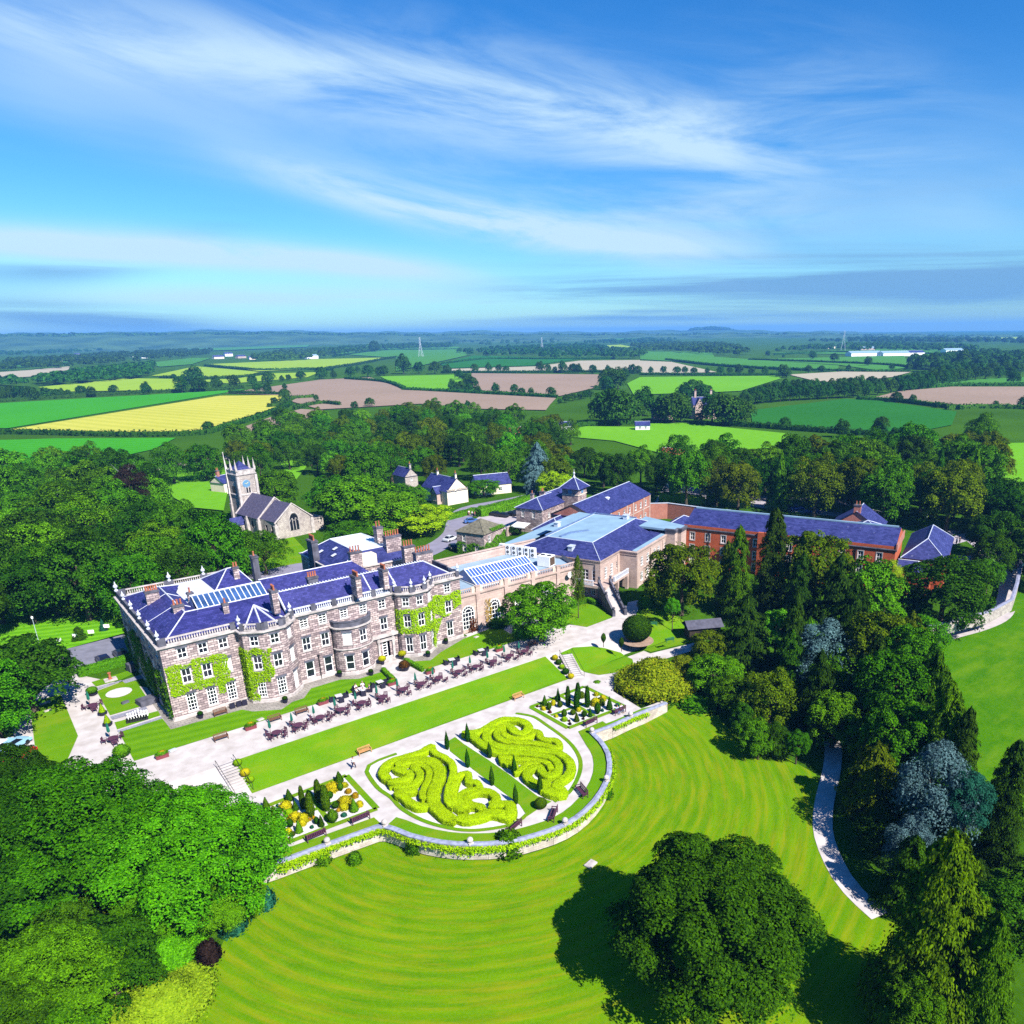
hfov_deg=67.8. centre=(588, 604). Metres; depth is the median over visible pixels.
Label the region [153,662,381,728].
paving
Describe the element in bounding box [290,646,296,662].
window
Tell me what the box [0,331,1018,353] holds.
hills
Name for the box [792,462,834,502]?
broadleaf tree
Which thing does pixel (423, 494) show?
broadleaf tree
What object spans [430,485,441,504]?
cottage gablet
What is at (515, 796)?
yew column
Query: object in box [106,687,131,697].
round bed
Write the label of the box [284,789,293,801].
dwarf conifer
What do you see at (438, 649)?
paving
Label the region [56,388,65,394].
field tree
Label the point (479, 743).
scroll hedge
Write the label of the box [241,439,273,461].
broadleaf tree
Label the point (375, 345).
field tree
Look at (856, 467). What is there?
broadleaf tree
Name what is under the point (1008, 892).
broadleaf tree
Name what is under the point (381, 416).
broadleaf tree
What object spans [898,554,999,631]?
broadleaf tree
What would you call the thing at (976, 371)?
field tree
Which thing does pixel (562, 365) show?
field tree
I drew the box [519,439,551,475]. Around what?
broadleaf tree
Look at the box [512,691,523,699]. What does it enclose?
garden bench
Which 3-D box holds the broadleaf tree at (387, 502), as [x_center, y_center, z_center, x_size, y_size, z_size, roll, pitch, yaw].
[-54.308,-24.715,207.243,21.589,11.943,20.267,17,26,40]
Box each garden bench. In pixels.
[212,706,227,715]
[213,731,228,742]
[267,713,281,720]
[294,705,308,715]
[304,827,326,843]
[349,810,369,825]
[357,744,371,755]
[507,818,521,830]
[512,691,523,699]
[528,640,537,645]
[548,804,557,821]
[575,781,587,797]
[583,716,597,727]
[612,705,625,715]
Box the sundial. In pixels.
[103,672,117,682]
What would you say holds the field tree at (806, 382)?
on the ground at (866, 873)
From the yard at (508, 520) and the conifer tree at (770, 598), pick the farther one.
the yard at (508, 520)
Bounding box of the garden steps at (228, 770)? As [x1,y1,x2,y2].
[215,755,253,796]
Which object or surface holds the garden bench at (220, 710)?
on the paving at (276, 705)
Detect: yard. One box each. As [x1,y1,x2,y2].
[476,509,516,528]
[655,483,881,516]
[948,529,1003,560]
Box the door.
[382,641,388,656]
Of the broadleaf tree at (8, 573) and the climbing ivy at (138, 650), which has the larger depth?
the broadleaf tree at (8, 573)
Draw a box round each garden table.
[87,703,97,710]
[107,735,118,744]
[271,729,281,738]
[293,722,302,730]
[315,714,324,720]
[336,707,345,715]
[357,700,365,707]
[378,694,386,702]
[399,687,407,694]
[417,681,425,688]
[434,676,442,682]
[454,669,462,675]
[472,664,479,671]
[489,659,496,665]
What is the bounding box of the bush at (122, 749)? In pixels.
[111,743,130,757]
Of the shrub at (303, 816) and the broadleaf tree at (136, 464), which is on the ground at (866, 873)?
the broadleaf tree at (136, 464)
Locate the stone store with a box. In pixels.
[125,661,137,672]
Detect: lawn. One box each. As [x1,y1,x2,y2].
[0,602,123,659]
[31,694,77,762]
[92,671,131,685]
[98,681,145,714]
[115,711,159,728]
[119,672,386,760]
[187,702,899,1023]
[235,657,567,792]
[259,537,305,571]
[270,817,380,859]
[389,721,606,840]
[415,628,523,669]
[449,737,551,814]
[560,646,632,674]
[565,604,611,626]
[580,706,651,731]
[636,608,695,651]
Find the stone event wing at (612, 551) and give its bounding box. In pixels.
[504,512,666,616]
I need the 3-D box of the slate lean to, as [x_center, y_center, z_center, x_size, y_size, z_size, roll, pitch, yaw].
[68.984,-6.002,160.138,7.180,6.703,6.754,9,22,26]
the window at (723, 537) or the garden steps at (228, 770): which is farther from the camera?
the window at (723, 537)
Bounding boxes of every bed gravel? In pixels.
[270,778,371,837]
[369,741,525,828]
[456,714,578,800]
[535,688,615,725]
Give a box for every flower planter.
[154,750,168,759]
[243,721,256,730]
[317,697,328,705]
[386,678,395,686]
[425,667,434,674]
[494,645,502,651]
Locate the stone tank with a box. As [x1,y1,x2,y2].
[135,694,157,707]
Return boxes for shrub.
[74,890,109,914]
[105,958,221,1023]
[130,927,210,981]
[194,937,224,969]
[215,909,251,940]
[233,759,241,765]
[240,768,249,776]
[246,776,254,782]
[257,885,278,915]
[279,800,291,809]
[283,808,293,818]
[287,811,300,822]
[296,813,309,822]
[299,819,306,826]
[313,851,332,868]
[325,781,337,793]
[337,795,351,804]
[338,803,350,811]
[342,782,348,788]
[344,788,351,794]
[346,850,362,866]
[351,792,358,799]
[356,800,364,807]
[404,840,419,857]
[468,616,477,632]
[485,598,492,625]
[487,617,507,629]
[494,825,523,862]
[509,624,538,640]
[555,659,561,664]
[561,716,567,721]
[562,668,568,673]
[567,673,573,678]
[591,697,599,706]
[599,695,606,700]
[600,698,605,705]
[605,786,613,801]
[636,592,656,608]
[675,691,721,715]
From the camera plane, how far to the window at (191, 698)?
109.86 m
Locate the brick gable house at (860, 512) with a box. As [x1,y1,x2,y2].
[834,501,887,524]
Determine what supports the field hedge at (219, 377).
on the ground at (866, 873)
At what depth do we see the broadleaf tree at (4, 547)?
143.23 m
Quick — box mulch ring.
[623,636,653,646]
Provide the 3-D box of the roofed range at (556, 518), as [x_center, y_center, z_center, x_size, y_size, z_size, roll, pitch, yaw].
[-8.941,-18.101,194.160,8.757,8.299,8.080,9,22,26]
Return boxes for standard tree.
[601,633,605,646]
[619,637,623,651]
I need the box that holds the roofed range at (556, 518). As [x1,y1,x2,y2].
[531,515,563,530]
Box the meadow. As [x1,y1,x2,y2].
[942,575,1023,819]
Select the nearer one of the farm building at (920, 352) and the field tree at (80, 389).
the field tree at (80, 389)
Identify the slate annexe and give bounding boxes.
[670,515,688,524]
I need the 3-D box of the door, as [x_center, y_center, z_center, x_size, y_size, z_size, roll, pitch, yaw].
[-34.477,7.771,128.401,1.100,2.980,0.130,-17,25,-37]
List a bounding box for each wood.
[0,331,1023,336]
[0,347,212,369]
[0,348,102,354]
[0,360,156,383]
[250,347,332,359]
[312,342,458,353]
[453,338,566,344]
[456,342,626,356]
[584,337,676,342]
[600,346,647,356]
[630,340,750,353]
[688,326,733,330]
[775,340,978,350]
[808,335,1023,342]
[906,348,1023,367]
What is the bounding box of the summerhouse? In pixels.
[681,618,723,640]
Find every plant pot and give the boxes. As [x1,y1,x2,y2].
[85,686,97,695]
[97,703,106,715]
[102,714,112,726]
[197,711,203,718]
[282,696,287,703]
[337,670,341,676]
[368,669,373,675]
[378,655,385,664]
[398,650,405,659]
[398,660,409,671]
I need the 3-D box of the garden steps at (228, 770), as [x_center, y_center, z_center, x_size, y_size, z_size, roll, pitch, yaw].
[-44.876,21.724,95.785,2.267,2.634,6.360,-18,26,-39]
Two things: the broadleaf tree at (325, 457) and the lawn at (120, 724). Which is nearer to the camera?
the lawn at (120, 724)
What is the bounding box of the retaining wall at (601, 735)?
[257,702,667,882]
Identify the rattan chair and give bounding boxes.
[229,702,235,708]
[235,700,241,706]
[241,699,247,705]
[338,697,343,702]
[342,690,348,697]
[379,682,385,688]
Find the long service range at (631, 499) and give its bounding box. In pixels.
[550,481,650,518]
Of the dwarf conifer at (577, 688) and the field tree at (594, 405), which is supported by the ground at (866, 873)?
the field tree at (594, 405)
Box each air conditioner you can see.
[505,544,511,554]
[511,545,517,555]
[517,546,523,555]
[524,546,529,557]
[530,547,536,557]
[537,553,554,567]
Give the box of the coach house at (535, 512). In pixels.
[514,490,564,531]
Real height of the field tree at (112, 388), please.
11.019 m
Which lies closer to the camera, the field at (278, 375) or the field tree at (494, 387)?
the field tree at (494, 387)
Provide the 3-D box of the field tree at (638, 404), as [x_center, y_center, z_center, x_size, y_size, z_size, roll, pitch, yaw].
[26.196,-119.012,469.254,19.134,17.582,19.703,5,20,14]
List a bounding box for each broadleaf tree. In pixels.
[0,447,29,467]
[0,463,47,489]
[0,466,39,488]
[0,482,35,504]
[0,482,49,507]
[0,489,49,511]
[0,508,20,523]
[0,509,71,544]
[0,531,22,562]
[0,538,22,623]
[0,549,69,623]
[0,583,14,625]
[0,632,88,712]
[0,658,37,738]
[0,742,59,784]
[0,755,174,934]
[0,772,87,935]
[0,920,135,1023]
[0,961,85,1023]
[1,586,76,617]
[1,981,106,1023]
[3,507,55,527]
[3,521,67,550]
[5,539,83,615]
[10,481,111,525]
[16,456,47,468]
[17,463,49,476]
[20,541,46,568]
[27,522,72,544]
[27,896,104,930]
[30,445,67,467]
[31,453,64,473]
[32,540,121,620]
[37,477,54,489]
[37,502,61,512]
[42,466,66,482]
[44,912,169,1020]
[48,478,86,501]
[51,492,118,533]
[52,491,94,520]
[54,596,83,615]
[55,455,99,469]
[55,459,117,490]
[57,523,129,585]
[58,449,93,468]
[58,500,102,527]
[69,440,106,455]
[77,454,118,475]
[78,469,106,489]
[80,782,294,938]
[81,536,131,601]
[85,478,148,523]
[85,887,117,909]
[89,475,140,493]
[90,521,141,550]
[90,549,164,617]
[94,447,147,475]
[97,452,127,465]
[108,877,183,946]
[109,491,166,523]
[111,463,152,503]
[112,501,164,542]
[114,504,148,526]
[118,459,154,475]
[122,519,184,555]
[122,534,184,585]
[129,462,173,498]
[130,474,175,507]
[134,459,161,476]
[134,536,200,577]
[148,441,192,482]
[152,498,194,529]
[152,543,216,583]
[171,508,218,543]
[177,510,250,572]
[183,443,224,480]
[190,867,268,936]
[198,448,225,474]
[199,519,259,570]
[221,423,254,451]
[224,433,246,454]
[224,440,245,458]
[229,450,256,471]
[240,530,294,574]
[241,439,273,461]
[241,443,278,475]
[249,419,280,442]
[251,419,273,430]
[255,428,279,455]
[257,469,301,503]
[267,431,297,460]
[273,439,302,469]
[275,409,305,430]
[279,422,304,447]
[292,414,312,428]
[295,419,313,430]
[296,430,329,450]
[298,438,321,465]
[298,474,352,521]
[303,444,326,474]
[306,406,324,417]
[309,410,332,425]
[312,413,331,427]
[312,422,329,438]
[312,474,397,523]
[317,451,339,472]
[318,431,336,440]
[321,438,352,458]
[323,520,373,540]
[325,454,352,477]
[327,436,344,454]
[328,423,347,438]
[330,414,352,426]
[333,431,357,446]
[337,423,361,442]
[338,408,354,417]
[342,451,387,489]
[344,442,377,469]
[348,418,371,442]
[349,491,427,534]
[353,409,371,420]
[354,449,390,484]
[355,433,379,446]
[362,418,377,434]
[364,436,391,454]
[369,414,388,429]
[371,441,385,447]
[374,409,389,423]
[375,421,406,436]
[376,420,390,432]
[376,442,414,482]
[381,432,395,450]
[381,483,419,501]
[386,432,419,462]
[387,504,454,535]
[388,404,412,429]
[398,402,419,415]
[398,411,423,433]
[405,433,427,467]
[410,446,434,475]
[410,485,431,504]
[415,407,433,423]
[415,425,432,443]
[416,409,435,428]
[417,416,447,448]
[420,454,447,478]
[421,397,441,410]
[421,399,442,415]
[422,429,453,464]
[432,409,442,417]
[435,428,453,458]
[437,405,450,414]
[438,414,458,430]
[443,400,469,418]
[443,429,474,466]
[446,414,463,430]
[453,431,474,461]
[458,412,470,423]
[458,417,483,427]
[460,422,487,442]
[463,442,495,474]
[467,479,500,496]
[468,402,481,414]
[469,443,494,470]
[471,411,481,421]
[479,407,501,428]
[484,422,507,446]
[488,413,509,433]
[489,445,526,483]
[492,413,518,436]
[494,438,515,448]
[495,432,525,467]
[495,581,577,645]
[504,403,525,426]
[508,524,521,534]
[512,441,529,472]
[516,422,548,443]
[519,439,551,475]
[520,431,550,455]
[527,416,540,422]
[531,433,554,452]
[533,416,555,426]
[535,470,571,493]
[540,417,560,447]
[541,453,574,484]
[543,414,563,429]
[547,426,566,444]
[549,444,573,461]
[552,454,575,476]
[561,419,581,444]
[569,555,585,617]
[570,447,596,477]
[586,452,616,487]
[595,453,636,487]
[601,830,827,1023]
[626,444,654,487]
[640,542,723,615]
[643,458,666,492]
[647,455,685,496]
[655,434,699,490]
[662,597,681,630]
[664,450,714,504]
[685,653,746,694]
[687,629,733,658]
[694,440,732,490]
[696,455,743,505]
[699,432,742,462]
[703,445,732,487]
[707,674,760,711]
[713,460,761,510]
[725,447,755,487]
[728,701,761,731]
[733,667,806,726]
[733,716,776,756]
[738,458,772,501]
[747,737,769,759]
[749,441,783,492]
[756,608,793,663]
[758,455,798,489]
[763,721,791,758]
[774,433,815,465]
[775,529,854,605]
[783,451,849,516]
[784,729,812,763]
[787,452,831,501]
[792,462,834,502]
[794,617,858,690]
[795,434,835,463]
[798,658,856,712]
[803,685,867,750]
[810,642,860,685]
[816,439,863,462]
[816,601,876,622]
[830,433,873,452]
[831,457,883,506]
[832,452,862,499]
[832,457,884,503]
[836,611,920,669]
[844,437,899,459]
[844,725,912,772]
[846,450,895,504]
[847,554,910,621]
[850,807,902,860]
[851,647,938,731]
[855,456,916,517]
[857,466,916,520]
[857,694,933,781]
[861,692,902,728]
[863,426,900,453]
[875,559,905,610]
[875,814,936,877]
[878,962,948,1023]
[883,623,948,682]
[888,738,984,847]
[890,420,938,460]
[893,756,990,831]
[896,434,936,460]
[897,458,926,491]
[897,707,949,759]
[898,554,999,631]
[899,614,953,648]
[906,460,938,511]
[906,812,950,845]
[911,455,945,466]
[913,468,949,517]
[914,460,987,532]
[918,448,939,458]
[926,445,944,454]
[933,458,985,517]
[934,433,963,446]
[938,433,981,455]
[944,449,967,462]
[944,770,997,831]
[945,436,965,448]
[947,441,1010,487]
[961,430,976,439]
[962,514,998,543]
[964,412,1002,437]
[965,511,1023,561]
[966,531,1018,582]
[972,558,1006,592]
[973,430,1010,446]
[974,875,1023,966]
[975,475,1020,526]
[979,440,1017,479]
[982,492,1023,535]
[992,477,1023,505]
[1004,524,1023,569]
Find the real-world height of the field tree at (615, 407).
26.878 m
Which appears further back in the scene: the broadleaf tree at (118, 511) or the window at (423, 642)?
the broadleaf tree at (118, 511)
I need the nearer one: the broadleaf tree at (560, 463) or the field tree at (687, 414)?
the broadleaf tree at (560, 463)
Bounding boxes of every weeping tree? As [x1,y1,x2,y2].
[611,656,701,705]
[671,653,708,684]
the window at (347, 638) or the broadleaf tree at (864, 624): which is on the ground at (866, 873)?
the broadleaf tree at (864, 624)
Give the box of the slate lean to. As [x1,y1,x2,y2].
[897,559,929,596]
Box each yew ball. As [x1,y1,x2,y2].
[534,797,546,808]
[622,614,651,641]
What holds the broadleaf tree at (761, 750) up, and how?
on the ground at (866, 873)
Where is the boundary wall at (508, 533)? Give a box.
[505,525,519,535]
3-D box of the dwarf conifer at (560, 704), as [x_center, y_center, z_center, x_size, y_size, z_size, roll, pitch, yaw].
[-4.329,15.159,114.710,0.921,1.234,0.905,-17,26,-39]
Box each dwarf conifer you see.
[262,797,269,807]
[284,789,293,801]
[286,818,293,826]
[292,800,299,810]
[295,820,303,833]
[298,785,304,809]
[304,790,314,817]
[313,779,319,802]
[313,816,318,823]
[318,815,324,826]
[320,784,330,811]
[327,808,338,822]
[331,801,338,808]
[335,771,343,782]
[337,782,343,790]
[349,798,358,812]
[542,695,546,705]
[546,702,551,709]
[556,689,560,701]
[557,701,562,707]
[561,709,566,716]
[565,686,570,706]
[573,690,579,710]
[574,712,579,722]
[575,682,580,699]
[581,710,586,716]
[584,685,589,707]
[588,708,592,716]
[594,702,600,713]
[606,696,612,709]
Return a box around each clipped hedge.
[77,653,131,677]
[381,667,395,679]
[403,658,424,671]
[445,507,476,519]
[474,495,535,516]
[570,597,597,607]
[659,492,705,504]
[706,493,750,507]
[785,500,853,512]
[889,514,967,530]
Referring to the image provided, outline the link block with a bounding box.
[639,517,687,567]
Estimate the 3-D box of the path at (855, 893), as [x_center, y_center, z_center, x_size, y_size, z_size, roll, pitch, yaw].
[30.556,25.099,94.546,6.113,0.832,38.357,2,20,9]
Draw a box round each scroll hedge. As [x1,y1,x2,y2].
[377,744,435,784]
[386,766,414,790]
[393,787,428,812]
[394,756,457,826]
[394,766,424,791]
[411,762,432,802]
[428,747,457,812]
[449,771,470,813]
[453,806,466,814]
[456,770,483,803]
[456,799,517,826]
[461,716,532,738]
[462,788,500,812]
[469,732,562,781]
[482,725,576,800]
[493,724,563,750]
[498,754,539,777]
[500,724,535,739]
[504,755,553,772]
[522,764,553,789]
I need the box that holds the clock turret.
[559,472,589,507]
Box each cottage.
[422,469,468,505]
[634,421,649,429]
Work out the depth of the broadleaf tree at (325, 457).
291.79 m
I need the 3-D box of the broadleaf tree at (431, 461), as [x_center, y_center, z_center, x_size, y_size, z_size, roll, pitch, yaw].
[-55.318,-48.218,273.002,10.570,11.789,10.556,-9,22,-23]
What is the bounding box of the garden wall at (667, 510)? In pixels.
[650,502,706,519]
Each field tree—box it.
[0,386,8,398]
[4,385,15,397]
[11,386,23,396]
[21,386,39,397]
[39,387,51,395]
[51,389,60,394]
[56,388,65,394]
[75,386,86,393]
[85,386,95,396]
[108,385,118,391]
[139,381,153,394]
[172,376,188,392]
[181,369,193,383]
[186,365,203,380]
[189,377,208,391]
[200,421,214,429]
[210,375,222,387]
[226,375,240,385]
[246,374,256,384]
[252,384,262,390]
[261,371,276,383]
[262,383,271,391]
[269,406,289,425]
[270,397,277,402]
[277,389,290,398]
[295,371,305,379]
[314,366,328,377]
[330,370,337,377]
[345,366,356,376]
[350,401,358,407]
[361,365,374,375]
[364,397,374,404]
[369,340,380,350]
[375,367,382,374]
[379,365,388,374]
[395,353,412,372]
[412,362,424,372]
[428,361,441,372]
[443,364,451,372]
[448,378,455,388]
[454,369,462,378]
[455,381,464,388]
[461,373,471,385]
[464,383,472,389]
[467,376,478,386]
[470,364,478,370]
[484,362,492,370]
[490,382,499,390]
[495,364,501,370]
[509,384,517,391]
[534,361,544,370]
[544,364,550,369]
[545,387,555,393]
[558,360,567,371]
[562,394,570,401]
[567,363,578,372]
[569,393,577,399]
[573,363,581,371]
[577,391,583,398]
[582,390,589,398]
[587,388,624,419]
[587,389,593,396]
[588,365,597,372]
[597,368,618,386]
[597,375,613,389]
[598,388,636,425]
[609,367,628,388]
[620,367,629,377]
[623,398,645,418]
[628,364,636,372]
[631,386,654,415]
[635,365,642,371]
[649,394,671,420]
[654,392,694,422]
[660,366,666,371]
[671,400,693,421]
[672,366,681,372]
[674,382,692,397]
[681,366,688,372]
[687,379,702,397]
[690,367,697,372]
[691,383,715,396]
[693,413,703,422]
[696,394,720,422]
[702,392,746,425]
[715,398,745,424]
[716,366,724,372]
[732,399,759,421]
[734,364,743,372]
[747,387,757,393]
[748,367,755,372]
[750,390,764,403]
[754,386,766,390]
[757,389,769,402]
[761,382,772,393]
[762,366,768,372]
[764,387,781,401]
[770,381,782,392]
[774,385,789,401]
[776,364,789,377]
[778,416,790,424]
[781,368,791,377]
[781,378,791,385]
[785,385,797,400]
[790,379,801,389]
[793,384,810,399]
[801,379,813,385]
[803,384,816,399]
[805,365,811,372]
[809,351,816,358]
[810,385,828,398]
[811,378,821,389]
[818,365,824,371]
[819,380,827,385]
[822,383,835,398]
[828,378,836,383]
[829,353,838,360]
[831,383,843,397]
[833,418,850,436]
[835,377,847,386]
[839,382,855,397]
[846,377,859,389]
[847,381,860,396]
[855,375,866,382]
[858,381,875,395]
[864,356,872,365]
[866,376,879,382]
[871,416,890,430]
[872,379,885,394]
[881,376,888,383]
[883,379,898,392]
[889,427,899,435]
[890,391,903,402]
[892,375,903,381]
[897,379,911,390]
[903,374,912,379]
[904,361,913,369]
[905,377,918,389]
[908,394,916,401]
[914,353,928,368]
[914,376,928,388]
[924,372,935,386]
[926,353,939,368]
[931,370,945,383]
[941,370,953,382]
[942,364,954,369]
[945,368,958,382]
[950,362,960,368]
[950,367,967,381]
[953,349,971,360]
[960,362,970,372]
[965,366,974,380]
[971,366,984,379]
[976,362,986,369]
[978,367,994,378]
[993,366,1006,377]
[1005,366,1018,376]
[1006,372,1021,382]
[1016,396,1023,404]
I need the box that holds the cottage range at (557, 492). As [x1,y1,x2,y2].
[539,488,561,498]
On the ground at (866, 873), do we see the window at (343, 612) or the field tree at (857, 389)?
the field tree at (857, 389)
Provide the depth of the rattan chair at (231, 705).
112.21 m
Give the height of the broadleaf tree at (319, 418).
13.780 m
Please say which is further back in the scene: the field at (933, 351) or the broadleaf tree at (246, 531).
the field at (933, 351)
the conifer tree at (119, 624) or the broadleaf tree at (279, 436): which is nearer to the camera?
the conifer tree at (119, 624)
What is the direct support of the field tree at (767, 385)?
on the ground at (866, 873)
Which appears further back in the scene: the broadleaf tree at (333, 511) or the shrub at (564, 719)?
the broadleaf tree at (333, 511)
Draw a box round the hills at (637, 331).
[3,329,944,334]
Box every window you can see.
[176,647,189,660]
[181,668,193,684]
[186,692,199,712]
[197,642,209,655]
[201,662,214,679]
[206,687,219,706]
[217,637,229,650]
[222,657,233,673]
[226,681,239,701]
[249,636,259,647]
[253,656,263,671]
[257,680,268,698]
[269,632,281,645]
[273,652,284,668]
[277,676,289,695]
[287,627,292,639]
[289,512,300,530]
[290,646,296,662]
[294,670,300,689]
[299,618,309,629]
[302,637,312,652]
[305,661,316,679]
[318,613,327,625]
[320,632,331,647]
[324,656,334,673]
[339,608,348,619]
[342,633,352,645]
[345,655,356,670]
[359,604,366,615]
[359,628,368,642]
[362,650,371,667]
[378,599,386,610]
[380,617,388,631]
[401,598,409,607]
[403,616,411,628]
[405,637,414,652]
[416,595,424,606]
[418,613,424,626]
[420,634,428,651]
[431,631,433,647]
[444,583,451,593]
[445,601,452,614]
[447,621,454,637]
[462,605,474,629]
[488,598,500,620]
[582,587,588,595]
[583,569,588,579]
[590,588,594,596]
[592,570,594,581]
[689,531,694,540]
[705,533,710,541]
[720,535,726,543]
[751,551,756,559]
[752,538,756,547]
[786,543,792,551]
[856,550,863,559]
[875,552,882,561]
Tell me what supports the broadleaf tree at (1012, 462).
on the ground at (866, 873)
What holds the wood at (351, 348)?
on the ground at (866, 873)
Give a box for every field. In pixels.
[0,366,69,376]
[0,389,244,427]
[0,438,173,464]
[15,395,280,431]
[42,378,181,390]
[152,366,256,376]
[156,358,208,366]
[159,466,227,509]
[199,345,308,349]
[206,372,315,382]
[212,359,319,370]
[239,377,555,409]
[240,409,310,430]
[279,453,312,481]
[307,358,378,366]
[336,347,466,370]
[380,375,462,388]
[440,355,572,367]
[452,360,639,370]
[471,373,600,395]
[560,423,788,451]
[607,345,629,346]
[627,376,779,393]
[640,351,838,371]
[640,361,714,372]
[750,399,956,430]
[776,349,977,354]
[779,356,906,369]
[792,371,908,381]
[877,387,1023,404]
[937,377,1023,383]
[1003,443,1023,482]
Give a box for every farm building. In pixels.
[212,355,223,358]
[223,352,232,355]
[235,355,245,357]
[304,354,318,358]
[845,351,879,355]
[857,346,874,349]
[877,351,909,355]
[907,350,924,355]
[940,348,962,352]
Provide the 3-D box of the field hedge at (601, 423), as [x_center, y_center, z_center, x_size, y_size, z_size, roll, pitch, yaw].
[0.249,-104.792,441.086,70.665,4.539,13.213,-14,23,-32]
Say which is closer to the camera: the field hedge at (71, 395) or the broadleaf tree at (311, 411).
the broadleaf tree at (311, 411)
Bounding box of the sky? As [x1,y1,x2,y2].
[0,0,1023,333]
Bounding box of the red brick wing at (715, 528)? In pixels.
[684,507,904,585]
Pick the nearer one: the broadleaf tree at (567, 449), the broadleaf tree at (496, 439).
the broadleaf tree at (567, 449)
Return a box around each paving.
[97,680,121,689]
[110,707,147,719]
[117,717,161,731]
[122,675,142,682]
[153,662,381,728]
[398,636,466,660]
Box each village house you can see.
[209,468,227,493]
[392,461,417,489]
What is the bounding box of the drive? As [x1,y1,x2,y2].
[951,553,1022,638]
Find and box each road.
[58,633,128,666]
[247,494,539,578]
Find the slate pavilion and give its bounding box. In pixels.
[900,524,954,589]
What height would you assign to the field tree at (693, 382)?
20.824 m
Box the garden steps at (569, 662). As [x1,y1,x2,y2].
[559,649,583,678]
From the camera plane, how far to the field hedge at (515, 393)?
691.49 m
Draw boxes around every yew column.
[444,731,448,749]
[465,722,469,741]
[465,748,469,767]
[486,742,491,757]
[489,766,494,785]
[511,754,516,773]
[513,784,517,803]
[537,773,542,793]
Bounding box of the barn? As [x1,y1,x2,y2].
[651,408,672,419]
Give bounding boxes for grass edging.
[269,774,345,805]
[285,792,358,820]
[287,808,377,842]
[306,791,331,824]
[344,774,378,809]
[365,753,527,831]
[516,712,582,801]
[529,706,567,728]
[530,686,584,706]
[550,697,599,715]
[561,696,594,715]
[568,708,615,728]
[584,686,624,704]
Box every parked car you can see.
[2,735,31,751]
[94,653,109,661]
[112,648,127,656]
[443,535,456,541]
[448,543,457,550]
[464,517,477,523]
[489,510,499,515]
[495,512,509,517]
[507,510,515,516]
[789,505,804,510]
[805,508,820,513]
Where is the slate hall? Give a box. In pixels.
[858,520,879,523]
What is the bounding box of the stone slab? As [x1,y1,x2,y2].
[584,859,596,868]
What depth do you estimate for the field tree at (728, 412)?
434.18 m
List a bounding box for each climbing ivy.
[122,627,173,719]
[164,653,234,697]
[238,646,274,700]
[394,590,461,646]
[457,524,505,553]
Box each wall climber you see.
[276,828,383,873]
[381,828,470,858]
[469,827,568,855]
[567,747,616,830]
[612,712,649,729]
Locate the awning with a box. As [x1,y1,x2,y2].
[511,522,529,533]
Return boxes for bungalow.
[470,472,511,495]
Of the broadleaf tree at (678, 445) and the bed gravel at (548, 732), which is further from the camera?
the broadleaf tree at (678, 445)
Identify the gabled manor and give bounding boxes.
[689,389,715,418]
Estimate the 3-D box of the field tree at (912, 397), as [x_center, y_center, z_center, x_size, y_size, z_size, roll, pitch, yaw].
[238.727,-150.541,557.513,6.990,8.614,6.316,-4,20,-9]
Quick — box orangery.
[435,539,574,633]
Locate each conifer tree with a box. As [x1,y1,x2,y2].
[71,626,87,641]
[89,587,104,612]
[99,619,107,631]
[115,620,123,628]
[518,442,554,494]
[712,539,733,610]
[714,593,776,675]
[717,524,752,622]
[746,507,792,613]
[764,451,792,510]
[766,629,809,702]
[774,551,820,635]
[775,587,808,677]
[790,649,843,742]
[804,616,824,650]
[805,553,865,640]
[827,575,870,668]
[834,740,913,831]
[841,633,894,723]
[853,827,991,1023]
[867,834,926,924]
[903,609,928,655]
[906,648,952,755]
[912,646,928,659]
[913,680,967,814]
[925,449,945,506]
[943,706,981,810]
[950,910,1015,1023]
[956,448,981,515]
[971,738,1023,871]
[973,857,1002,910]
[1005,853,1023,928]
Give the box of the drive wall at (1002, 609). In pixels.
[928,553,1023,634]
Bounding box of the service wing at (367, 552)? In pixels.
[299,521,432,571]
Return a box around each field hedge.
[0,385,244,401]
[0,427,213,436]
[158,371,266,378]
[203,363,333,370]
[211,400,293,432]
[228,389,278,394]
[266,394,313,406]
[291,400,341,409]
[326,356,397,367]
[332,348,461,356]
[344,376,405,387]
[401,387,557,397]
[440,357,614,364]
[441,369,640,372]
[574,418,641,427]
[593,385,615,388]
[639,372,787,375]
[665,358,910,372]
[724,420,890,435]
[748,358,916,368]
[773,350,930,354]
[856,395,962,409]
[898,381,1023,390]
[945,402,1023,409]
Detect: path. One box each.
[13,600,693,914]
[813,738,886,918]
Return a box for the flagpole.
[222,452,230,495]
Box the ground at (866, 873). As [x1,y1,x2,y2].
[0,331,1023,1023]
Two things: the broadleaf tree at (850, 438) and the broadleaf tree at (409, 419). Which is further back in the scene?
the broadleaf tree at (409, 419)
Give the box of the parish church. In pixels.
[224,456,323,539]
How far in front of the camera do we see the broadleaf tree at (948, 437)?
287.95 m
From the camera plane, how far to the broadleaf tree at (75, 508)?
189.49 m
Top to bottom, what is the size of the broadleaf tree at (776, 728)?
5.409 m
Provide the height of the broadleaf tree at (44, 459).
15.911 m
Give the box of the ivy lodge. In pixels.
[455,518,505,552]
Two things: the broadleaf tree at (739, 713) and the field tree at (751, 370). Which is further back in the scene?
the field tree at (751, 370)
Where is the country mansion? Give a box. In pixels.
[113,551,463,721]

